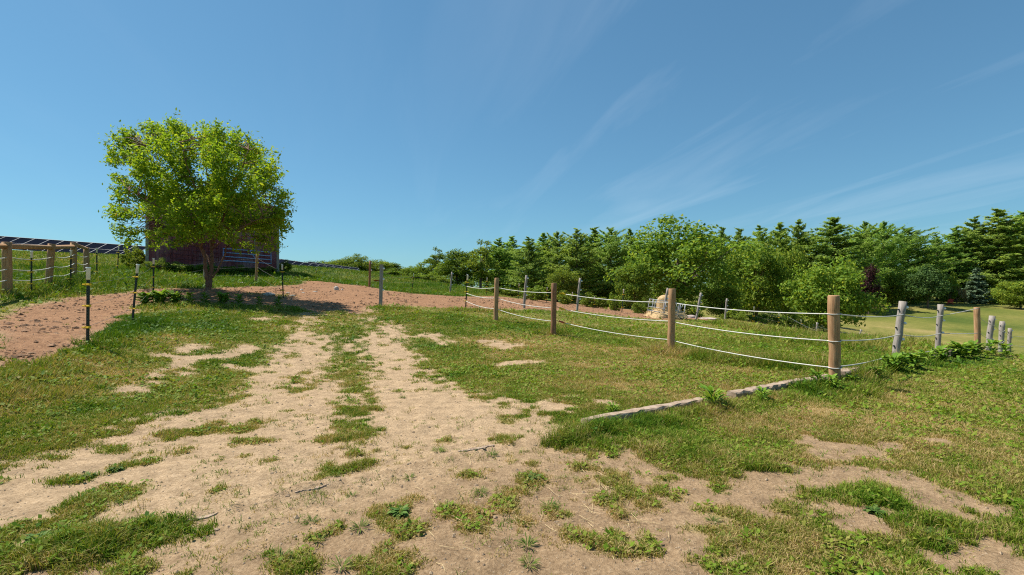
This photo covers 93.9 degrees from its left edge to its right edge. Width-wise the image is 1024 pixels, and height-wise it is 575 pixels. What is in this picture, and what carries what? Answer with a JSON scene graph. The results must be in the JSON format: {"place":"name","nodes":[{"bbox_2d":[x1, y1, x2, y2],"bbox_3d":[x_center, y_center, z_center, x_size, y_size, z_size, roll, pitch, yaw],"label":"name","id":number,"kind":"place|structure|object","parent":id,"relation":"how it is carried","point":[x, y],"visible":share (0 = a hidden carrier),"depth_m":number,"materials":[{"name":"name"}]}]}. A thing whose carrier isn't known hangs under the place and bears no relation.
{"place":"outdoors","nodes":[
{"label":"outdoors","id":0,"kind":"place"},
{"bbox_2d":[0,249,1023,574],"bbox_3d":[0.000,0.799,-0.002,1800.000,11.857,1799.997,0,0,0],"label":"ground","id":1,"kind":"structure","parent":0,"point":[464,555],"depth_m":4.00,"materials":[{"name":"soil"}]},
{"bbox_2d":[0,242,89,293],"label":"wooden fence","id":2,"kind":"object","parent":1,"relation":"on","point":[7,268],"visible":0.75,"depth_m":15.05,"materials":[{"name":"brown wood"}]},
{"bbox_2d":[0,236,144,254],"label":"solar array","id":3,"kind":"object","parent":1,"relation":"on","point":[103,248],"visible":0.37,"depth_m":61.36,"materials":[{"name":"glass"}]},
{"bbox_2d":[82,267,91,342],"bbox_3d":[-7.322,0.449,8.240,0.170,1.601,0.087,0,-1,14],"label":"steel fence post","id":4,"kind":"object","parent":1,"relation":"on","point":[88,284],"visible":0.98,"depth_m":8.24,"materials":[{"name":"black metal"}]},
{"bbox_2d":[119,246,144,267],"bbox_3d":[-20.112,-1.525,25.421,1.327,1.508,1.409,0,0,19],"label":"shrub","id":5,"kind":"object","parent":1,"relation":"on","point":[129,258],"visible":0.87,"depth_m":25.32,"materials":[{"name":"green plant"}]},
{"bbox_2d":[129,264,139,320],"bbox_3d":[-8.729,0.251,11.035,0.203,1.591,0.136,0,0,-31],"label":"steel fence post","id":6,"kind":"object","parent":1,"relation":"on","point":[136,277],"visible":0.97,"depth_m":11.05,"materials":[{"name":"black metal"}]},
{"bbox_2d":[136,291,154,304],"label":"leafy weed","id":7,"kind":"object","parent":1,"relation":"on","point":[142,296],"visible":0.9,"depth_m":13.96,"materials":[{"name":"green plant"}]},
{"bbox_2d":[140,258,170,270],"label":"shrub","id":8,"kind":"object","parent":1,"relation":"on","point":[157,263],"visible":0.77,"depth_m":23.76,"materials":[{"name":"green plant"}]},
{"bbox_2d":[147,289,170,302],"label":"leafy weed","id":9,"kind":"object","parent":1,"relation":"on","point":[158,296],"visible":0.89,"depth_m":14.14,"materials":[{"name":"green plant"}]},
{"bbox_2d":[163,289,183,303],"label":"leafy weed","id":10,"kind":"object","parent":1,"relation":"on","point":[177,296],"visible":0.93,"depth_m":14.32,"materials":[{"name":"green plant"}]},
{"bbox_2d":[165,261,198,271],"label":"shrub","id":11,"kind":"object","parent":1,"relation":"on","point":[180,266],"visible":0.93,"depth_m":24.16,"materials":[{"name":"green plant"}]},
{"bbox_2d":[98,107,297,290],"bbox_3d":[-11.341,-3.179,17.084,7.967,6.831,5.410,0,0,0],"label":"maple tree","id":12,"kind":"object","parent":1,"relation":"on","point":[219,162],"visible":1,"depth_m":16.05,"materials":[{"name":"green plant"}]},
{"bbox_2d":[142,189,278,271],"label":"barn","id":13,"kind":"structure","parent":1,"relation":"on","point":[163,251],"depth_m":26.53,"materials":[{"name":"red wood"}]},
{"bbox_2d":[170,239,218,262],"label":"metal gate","id":14,"kind":"structure","parent":13,"relation":"attached to","point":[192,250],"depth_m":25.69,"materials":[{"name":"metal"}]},
{"bbox_2d":[223,248,271,263],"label":"metal gate","id":15,"kind":"structure","parent":13,"relation":"attached to","point":[245,257],"depth_m":26.97,"materials":[{"name":"metal"}]},
{"bbox_2d":[216,291,232,302],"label":"leafy weed","id":16,"kind":"object","parent":1,"relation":"on","point":[223,297],"visible":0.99,"depth_m":15.01,"materials":[{"name":"green plant"}]},
{"bbox_2d":[219,264,250,272],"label":"shrub","id":17,"kind":"object","parent":1,"relation":"on","point":[235,269],"visible":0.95,"depth_m":25.69,"materials":[{"name":"green plant"}]},
{"bbox_2d":[279,259,356,270],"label":"solar array","id":18,"kind":"object","parent":1,"relation":"on","point":[300,263],"visible":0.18,"depth_m":73.77,"materials":[{"name":"glass"}]},
{"bbox_2d":[327,554,354,571],"bbox_3d":[-0.914,1.477,2.568,0.165,0.068,0.164,0,0,-39],"label":"grass tuft","id":19,"kind":"object","parent":1,"relation":"on","point":[345,563],"visible":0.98,"depth_m":2.57,"materials":[{"name":"plant"}]},
{"bbox_2d":[328,253,378,271],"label":"broadleaf tree","id":20,"kind":"object","parent":1,"relation":"on","point":[348,262],"visible":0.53,"depth_m":102.09,"materials":[{"name":"green plant"}]},
{"bbox_2d":[0,281,709,366],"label":"soil clods","id":21,"kind":"object","parent":1,"relation":"on","point":[76,327],"visible":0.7,"depth_m":15.61,"materials":[{"name":"soil"}]},
{"bbox_2d":[359,259,393,273],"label":"broadleaf tree","id":22,"kind":"object","parent":1,"relation":"on","point":[375,265],"visible":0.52,"depth_m":101.55,"materials":[{"name":"green plant"}]},
{"bbox_2d":[379,264,384,306],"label":"grey fence post","id":23,"kind":"object","parent":1,"relation":"on","point":[381,279],"visible":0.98,"depth_m":16.86,"materials":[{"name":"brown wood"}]},
{"bbox_2d":[387,504,408,519],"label":"leafy weed","id":24,"kind":"object","parent":1,"relation":"on","point":[394,511],"visible":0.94,"depth_m":3.13,"materials":[{"name":"green plant"}]},
{"bbox_2d":[408,254,440,274],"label":"broadleaf tree","id":25,"kind":"object","parent":1,"relation":"on","point":[426,271],"visible":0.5,"depth_m":82.58,"materials":[{"name":"green plant"}]},
{"bbox_2d":[427,246,453,277],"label":"broadleaf tree","id":26,"kind":"object","parent":1,"relation":"on","point":[437,258],"visible":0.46,"depth_m":77.84,"materials":[{"name":"green plant"}]},
{"bbox_2d":[432,248,479,284],"bbox_3d":[-7.700,-2.422,65.596,6.771,6.140,7.484,0,0,-33],"label":"broadleaf tree","id":27,"kind":"object","parent":1,"relation":"on","point":[456,258],"visible":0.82,"depth_m":64.74,"materials":[{"name":"green plant"}]},
{"bbox_2d":[458,239,500,287],"bbox_3d":[-4.068,-2.748,63.420,4.958,7.679,5.404,0,0,43],"label":"broadleaf tree","id":28,"kind":"object","parent":1,"relation":"on","point":[476,265],"visible":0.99,"depth_m":63.04,"materials":[{"name":"green plant"}]},
{"bbox_2d":[321,439,668,569],"bbox_3d":[0.142,1.487,3.452,1.985,0.051,2.136,0,0,28],"label":"straw","id":29,"kind":"object","parent":1,"relation":"on","point":[555,512],"visible":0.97,"depth_m":3.20,"materials":[{"name":"plant"}]},
{"bbox_2d":[493,278,498,319],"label":"wooden fence post","id":30,"kind":"object","parent":1,"relation":"on","point":[496,290],"visible":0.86,"depth_m":15.42,"materials":[{"name":"brown wood"}]},
{"bbox_2d":[470,237,524,292],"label":"tree","id":31,"kind":"object","parent":1,"relation":"on","point":[500,256],"visible":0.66,"depth_m":67.17,"materials":[{"name":"green plant"}]},
{"bbox_2d":[0,249,1023,574],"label":"grass","id":32,"kind":"structure","parent":1,"relation":"on","point":[80,545],"depth_m":5.29,"materials":[{"name":"plant"}]},
{"bbox_2d":[502,236,523,296],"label":"pine tree","id":33,"kind":"object","parent":1,"relation":"on","point":[512,243],"visible":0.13,"depth_m":73.47,"materials":[{"name":"green plant"}]},
{"bbox_2d":[491,236,551,297],"bbox_3d":[1.883,-2.468,62.276,8.030,8.340,8.317,0,0,-35],"label":"pine tree","id":34,"kind":"object","parent":1,"relation":"on","point":[531,266],"visible":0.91,"depth_m":61.21,"materials":[{"name":"green plant"}]},
{"bbox_2d":[520,285,548,300],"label":"shrub","id":35,"kind":"object","parent":1,"relation":"on","point":[537,296],"visible":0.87,"depth_m":47.53,"materials":[{"name":"green plant"}]},
{"bbox_2d":[526,233,558,299],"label":"pine tree","id":36,"kind":"object","parent":1,"relation":"on","point":[543,239],"visible":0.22,"depth_m":71.42,"materials":[{"name":"green plant"}]},
{"bbox_2d":[551,283,556,334],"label":"wooden fence post","id":37,"kind":"object","parent":1,"relation":"on","point":[553,304],"visible":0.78,"depth_m":13.16,"materials":[{"name":"brown wood"}]},
{"bbox_2d":[536,231,581,301],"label":"pine tree","id":38,"kind":"object","parent":1,"relation":"on","point":[553,241],"visible":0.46,"depth_m":69.36,"materials":[{"name":"green plant"}]},
{"bbox_2d":[545,268,582,295],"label":"broadleaf tree","id":39,"kind":"object","parent":1,"relation":"on","point":[558,278],"visible":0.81,"depth_m":51.23,"materials":[{"name":"green plant"}]},
{"bbox_2d":[557,290,580,304],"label":"shrub","id":40,"kind":"object","parent":1,"relation":"on","point":[565,300],"visible":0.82,"depth_m":45.43,"materials":[{"name":"green plant"}]},
{"bbox_2d":[543,228,611,302],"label":"pine tree","id":41,"kind":"object","parent":1,"relation":"on","point":[574,252],"visible":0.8,"depth_m":65.27,"materials":[{"name":"green plant"}]},
{"bbox_2d":[567,226,618,304],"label":"pine tree","id":42,"kind":"object","parent":1,"relation":"on","point":[593,235],"visible":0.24,"depth_m":71.28,"materials":[{"name":"green plant"}]},
{"bbox_2d":[580,292,608,308],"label":"shrub","id":43,"kind":"object","parent":1,"relation":"on","point":[600,301],"visible":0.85,"depth_m":43.58,"materials":[{"name":"green plant"}]},
{"bbox_2d":[582,227,640,294],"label":"broadleaf tree","id":44,"kind":"object","parent":1,"relation":"on","point":[611,246],"visible":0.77,"depth_m":67.19,"materials":[{"name":"green plant"}]},
{"bbox_2d":[604,292,624,310],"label":"shrub","id":45,"kind":"object","parent":1,"relation":"on","point":[612,306],"visible":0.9,"depth_m":40.74,"materials":[{"name":"green plant"}]},
{"bbox_2d":[607,228,651,307],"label":"pine tree","id":46,"kind":"object","parent":1,"relation":"on","point":[629,233],"visible":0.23,"depth_m":71.65,"materials":[{"name":"green plant"}]},
{"bbox_2d":[614,263,653,306],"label":"broadleaf tree","id":47,"kind":"object","parent":1,"relation":"on","point":[635,293],"visible":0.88,"depth_m":44.50,"materials":[{"name":"green plant"}]},
{"bbox_2d":[631,297,650,313],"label":"shrub","id":48,"kind":"object","parent":1,"relation":"on","point":[641,308],"visible":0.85,"depth_m":33.82,"materials":[{"name":"green plant"}]},
{"bbox_2d":[581,397,705,428],"bbox_3d":[1.615,1.490,5.615,2.003,0.200,0.156,0,0,-32],"label":"border timber","id":49,"kind":"object","parent":1,"relation":"on","point":[629,412],"visible":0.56,"depth_m":5.55,"materials":[{"name":"wood"}]},
{"bbox_2d":[644,295,687,318],"bbox_3d":[7.542,0.936,23.505,2.202,1.158,1.896,0,0,0],"label":"rock pile","id":50,"kind":"object","parent":1,"relation":"on","point":[653,314],"visible":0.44,"depth_m":23.10,"materials":[{"name":"stone"}]},
{"bbox_2d":[667,289,675,349],"bbox_3d":[3.476,0.872,10.420,0.164,1.694,0.164,1,0,14],"label":"wooden fence post","id":51,"kind":"object","parent":1,"relation":"on","point":[671,314],"visible":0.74,"depth_m":10.36,"materials":[{"name":"brown wood"}]},
{"bbox_2d":[603,213,766,304],"bbox_3d":[17.095,-2.046,46.800,13.695,10.937,13.322,0,0,34],"label":"oak tree","id":52,"kind":"object","parent":1,"relation":"on","point":[654,256],"visible":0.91,"depth_m":45.75,"materials":[{"name":"green plant"}]},
{"bbox_2d":[675,293,706,317],"bbox_3d":[15.668,1.863,43.978,4.264,2.937,4.316,0,0,35],"label":"shrub","id":53,"kind":"object","parent":1,"relation":"on","point":[692,310],"visible":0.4,"depth_m":42.96,"materials":[{"name":"green plant"}]},
{"bbox_2d":[697,383,728,405],"bbox_3d":[2.489,1.338,5.876,0.385,0.312,0.449,0,0,-2],"label":"leafy weed","id":54,"kind":"object","parent":1,"relation":"on","point":[709,392],"visible":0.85,"depth_m":5.83,"materials":[{"name":"green plant"}]},
{"bbox_2d":[417,228,1016,304],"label":"woods","id":55,"kind":"object","parent":1,"relation":"on","point":[703,283],"visible":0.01,"depth_m":94.55,"materials":[{"name":"plant"}]},
{"bbox_2d":[701,226,740,306],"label":"pine tree","id":56,"kind":"object","parent":1,"relation":"on","point":[721,235],"visible":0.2,"depth_m":73.43,"materials":[{"name":"green plant"}]},
{"bbox_2d":[699,285,747,318],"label":"broadleaf tree","id":57,"kind":"object","parent":1,"relation":"on","point":[717,298],"visible":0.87,"depth_m":45.09,"materials":[{"name":"green plant"}]},
{"bbox_2d":[718,308,747,320],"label":"shrub","id":58,"kind":"object","parent":1,"relation":"on","point":[730,314],"visible":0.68,"depth_m":39.51,"materials":[{"name":"green plant"}]},
{"bbox_2d":[729,228,765,309],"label":"pine tree","id":59,"kind":"object","parent":1,"relation":"on","point":[737,237],"visible":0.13,"depth_m":85.43,"materials":[{"name":"green plant"}]},
{"bbox_2d":[718,239,802,315],"bbox_3d":[29.868,-0.560,58.192,8.166,10.303,8.261,0,0,-19],"label":"broadleaf tree","id":60,"kind":"object","parent":1,"relation":"on","point":[760,297],"visible":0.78,"depth_m":56.12,"materials":[{"name":"green plant"}]},
{"bbox_2d":[755,385,771,399],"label":"leafy weed","id":61,"kind":"object","parent":1,"relation":"on","point":[763,394],"visible":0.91,"depth_m":6.25,"materials":[{"name":"green plant"}]},
{"bbox_2d":[726,378,802,397],"bbox_3d":[3.686,1.491,6.867,1.708,0.196,0.182,0,0,-31],"label":"border timber","id":62,"kind":"object","parent":1,"relation":"on","point":[779,385],"visible":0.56,"depth_m":6.70,"materials":[{"name":"wood"}]},
{"bbox_2d":[745,310,785,325],"bbox_3d":[24.311,3.171,46.047,3.864,2.194,3.910,0,0,-34],"label":"shrub","id":63,"kind":"object","parent":1,"relation":"on","point":[766,317],"visible":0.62,"depth_m":45.82,"materials":[{"name":"green plant"}]},
{"bbox_2d":[741,224,795,309],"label":"pine tree","id":64,"kind":"object","parent":1,"relation":"on","point":[760,234],"visible":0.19,"depth_m":87.26,"materials":[{"name":"green plant"}]},
{"bbox_2d":[762,222,804,308],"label":"pine tree","id":65,"kind":"object","parent":1,"relation":"on","point":[781,241],"visible":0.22,"depth_m":91.05,"materials":[{"name":"green plant"}]},
{"bbox_2d":[769,241,810,315],"bbox_3d":[34.806,-0.427,60.175,5.142,10.709,5.202,0,0,-43],"label":"broadleaf tree","id":66,"kind":"object","parent":1,"relation":"on","point":[791,258],"visible":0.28,"depth_m":58.83,"materials":[{"name":"green plant"}]},
{"bbox_2d":[781,306,815,329],"bbox_3d":[27.416,3.299,45.823,2.942,3.167,2.772,0,0,25],"label":"shrub","id":67,"kind":"object","parent":1,"relation":"on","point":[797,317],"visible":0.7,"depth_m":45.46,"materials":[{"name":"green plant"}]},
{"bbox_2d":[783,219,830,270],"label":"pine tree","id":68,"kind":"object","parent":1,"relation":"on","point":[797,230],"visible":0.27,"depth_m":93.00,"materials":[{"name":"green plant"}]},
{"bbox_2d":[824,373,841,389],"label":"leafy weed","id":69,"kind":"object","parent":1,"relation":"on","point":[834,376],"visible":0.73,"depth_m":6.81,"materials":[{"name":"green plant"}]},
{"bbox_2d":[827,295,841,381],"bbox_3d":[4.973,0.956,7.365,0.194,1.671,0.184,-2,1,-12],"label":"wooden fence post","id":70,"kind":"object","parent":1,"relation":"on","point":[834,340],"visible":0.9,"depth_m":7.30,"materials":[{"name":"brown wood"}]},
{"bbox_2d":[558,307,826,340],"bbox_3d":[3.287,0.695,10.384,0.448,0.316,7.027,0,0,-32],"label":"gate rope","id":71,"kind":"object","parent":70,"relation":"attached to","point":[702,327],"visible":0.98,"depth_m":9.46,"materials":[{"name":"fabric"}]},
{"bbox_2d":[557,320,827,367],"bbox_3d":[3.287,1.085,10.382,0.438,0.358,7.038,0,0,-32],"label":"gate rope","id":72,"kind":"object","parent":70,"relation":"attached to","point":[702,347],"visible":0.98,"depth_m":9.48,"materials":[{"name":"fabric"}]},
{"bbox_2d":[559,292,826,313],"bbox_3d":[3.287,0.273,10.386,0.457,0.327,7.017,0,0,-32],"label":"gate rope","id":73,"kind":"object","parent":70,"relation":"attached to","point":[702,306],"visible":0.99,"depth_m":9.48,"materials":[{"name":"fabric"}]},
{"bbox_2d":[841,333,977,340],"bbox_3d":[9.502,1.119,11.359,11.906,0.617,0.683,0,0,-38],"label":"fence rope","id":74,"kind":"object","parent":70,"relation":"attached to","point":[908,335],"visible":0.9,"depth_m":11.08,"materials":[{"name":"fabric"}]},
{"bbox_2d":[841,308,977,317],"bbox_3d":[9.501,0.631,11.348,11.913,0.474,0.655,0,0,-38],"label":"fence rope","id":75,"kind":"object","parent":70,"relation":"attached to","point":[901,314],"visible":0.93,"depth_m":10.24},
{"bbox_2d":[777,253,892,332],"bbox_3d":[33.294,0.818,49.687,8.719,9.012,8.222,0,0,-19],"label":"broadleaf tree","id":76,"kind":"object","parent":1,"relation":"on","point":[843,282],"visible":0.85,"depth_m":48.41,"materials":[{"name":"green plant"}]},
{"bbox_2d":[803,217,890,304],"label":"pine tree","id":77,"kind":"object","parent":1,"relation":"on","point":[830,251],"visible":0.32,"depth_m":88.19,"materials":[{"name":"green plant"}]},
{"bbox_2d":[859,263,885,314],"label":"purple leaf tree","id":78,"kind":"object","parent":1,"relation":"on","point":[870,275],"visible":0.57,"depth_m":81.10,"materials":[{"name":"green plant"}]},
{"bbox_2d":[846,221,899,290],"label":"pine tree","id":79,"kind":"object","parent":1,"relation":"on","point":[868,249],"visible":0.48,"depth_m":94.53,"materials":[{"name":"green plant"}]},
{"bbox_2d":[863,504,888,517],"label":"leafy weed","id":80,"kind":"object","parent":1,"relation":"on","point":[875,509],"visible":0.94,"depth_m":3.17,"materials":[{"name":"green plant"}]},
{"bbox_2d":[854,221,921,299],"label":"pine tree","id":81,"kind":"object","parent":1,"relation":"on","point":[889,231],"visible":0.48,"depth_m":98.28,"materials":[{"name":"green plant"}]},
{"bbox_2d":[880,268,909,304],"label":"shrub","id":82,"kind":"object","parent":1,"relation":"on","point":[894,296],"visible":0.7,"depth_m":96.56,"materials":[{"name":"green plant"}]},
{"bbox_2d":[881,351,910,370],"bbox_3d":[7.063,1.362,8.833,0.499,0.362,0.501,0,0,-30],"label":"leafy weed","id":83,"kind":"object","parent":1,"relation":"on","point":[894,359],"visible":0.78,"depth_m":8.79,"materials":[{"name":"green plant"}]},
{"bbox_2d":[892,301,908,352],"bbox_3d":[8.660,1.147,10.708,0.239,1.685,0.167,9,-2,-11],"label":"grey fence post","id":84,"kind":"object","parent":1,"relation":"on","point":[900,322],"visible":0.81,"depth_m":10.66,"materials":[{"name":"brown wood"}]},
{"bbox_2d":[897,291,926,303],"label":"shrub","id":85,"kind":"object","parent":1,"relation":"on","point":[912,300],"visible":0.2,"depth_m":99.96,"materials":[{"name":"green plant"}]},
{"bbox_2d":[901,351,928,368],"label":"leafy weed","id":86,"kind":"object","parent":1,"relation":"on","point":[913,359],"visible":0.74,"depth_m":9.38,"materials":[{"name":"green plant"}]},
{"bbox_2d":[876,226,976,302],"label":"pine tree","id":87,"kind":"object","parent":1,"relation":"on","point":[916,246],"visible":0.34,"depth_m":101.25,"materials":[{"name":"green plant"}]},
{"bbox_2d":[900,263,953,307],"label":"broadleaf tree","id":88,"kind":"object","parent":1,"relation":"on","point":[919,285],"visible":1,"depth_m":87.20,"materials":[{"name":"green plant"}]},
{"bbox_2d":[935,304,945,347],"bbox_3d":[13.075,1.371,14.626,0.239,1.719,0.160,4,0,-2],"label":"grey fence post","id":89,"kind":"object","parent":1,"relation":"on","point":[941,308],"visible":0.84,"depth_m":14.57,"materials":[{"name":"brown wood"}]},
{"bbox_2d":[928,345,954,360],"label":"leafy weed","id":90,"kind":"object","parent":1,"relation":"on","point":[940,351],"visible":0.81,"depth_m":12.33,"materials":[{"name":"green plant"}]},
{"bbox_2d":[915,236,971,300],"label":"pine tree","id":91,"kind":"object","parent":1,"relation":"on","point":[938,253],"visible":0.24,"depth_m":110.43,"materials":[{"name":"green plant"}]},
{"bbox_2d":[938,272,965,302],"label":"shrub","id":92,"kind":"object","parent":1,"relation":"on","point":[954,294],"visible":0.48,"depth_m":103.17,"materials":[{"name":"green plant"}]},
{"bbox_2d":[947,286,967,303],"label":"dry shrub","id":93,"kind":"object","parent":1,"relation":"on","point":[962,294],"visible":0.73,"depth_m":102.14,"materials":[{"name":"brown plant"}]},
{"bbox_2d":[945,340,977,357],"bbox_3d":[12.450,1.695,13.256,0.683,0.495,0.685,0,0,-11],"label":"leafy weed","id":94,"kind":"object","parent":1,"relation":"on","point":[962,348],"visible":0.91,"depth_m":13.21,"materials":[{"name":"green plant"}]},
{"bbox_2d":[941,226,990,299],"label":"pine tree","id":95,"kind":"object","parent":1,"relation":"on","point":[955,234],"visible":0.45,"depth_m":110.50,"materials":[{"name":"green plant"}]},
{"bbox_2d":[961,339,987,355],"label":"leafy weed","id":96,"kind":"object","parent":1,"relation":"on","point":[975,350],"visible":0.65,"depth_m":13.65,"materials":[{"name":"green plant"}]},
{"bbox_2d":[973,307,980,348],"bbox_3d":[14.451,1.464,14.839,0.163,1.702,0.164,0,0,-2],"label":"wooden fence post","id":97,"kind":"object","parent":1,"relation":"on","point":[977,321],"visible":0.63,"depth_m":14.78,"materials":[{"name":"brown wood"}]},
{"bbox_2d":[960,268,994,303],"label":"spruce tree","id":98,"kind":"object","parent":1,"relation":"on","point":[976,290],"visible":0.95,"depth_m":103.46,"materials":[{"name":"green plant"}]},
{"bbox_2d":[939,215,1023,299],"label":"pine tree","id":99,"kind":"object","parent":1,"relation":"on","point":[972,234],"visible":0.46,"depth_m":109.27,"materials":[{"name":"green plant"}]},
{"bbox_2d":[957,208,1023,301],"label":"pine tree","id":100,"kind":"object","parent":1,"relation":"on","point":[1007,225],"visible":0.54,"depth_m":107.75,"materials":[{"name":"green plant"}]},
{"bbox_2d":[985,316,995,350],"bbox_3d":[17.462,1.890,17.464,0.259,1.722,0.196,9,-2,-12],"label":"grey fence post","id":101,"kind":"object","parent":1,"relation":"on","point":[990,328],"visible":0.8,"depth_m":17.42,"materials":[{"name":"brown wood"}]},
{"bbox_2d":[982,339,1001,354],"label":"leafy weed","id":102,"kind":"object","parent":1,"relation":"on","point":[992,350],"visible":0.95,"depth_m":14.22,"materials":[{"name":"green plant"}]},
{"bbox_2d":[998,321,1005,351],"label":"grey fence post","id":103,"kind":"object","parent":1,"relation":"on","point":[1001,335],"visible":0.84,"depth_m":21.57,"materials":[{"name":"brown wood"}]},
{"bbox_2d":[984,210,1023,280],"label":"pine tree","id":104,"kind":"object","parent":1,"relation":"on","point":[1021,214],"visible":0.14,"depth_m":110.57,"materials":[{"name":"green plant"}]},
{"bbox_2d":[997,343,1014,354],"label":"leafy weed","id":105,"kind":"object","parent":1,"relation":"on","point":[1004,347],"visible":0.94,"depth_m":14.37,"materials":[{"name":"green plant"}]},
{"bbox_2d":[990,281,1023,308],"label":"broadleaf tree","id":106,"kind":"object","parent":1,"relation":"on","point":[1012,299],"visible":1,"depth_m":91.72,"materials":[{"name":"green plant"}]},
{"bbox_2d":[0,0,1023,286],"label":"sky","id":107,"kind":"structure","parent":0,"point":[403,130],"materials":[{"name":"blue"}]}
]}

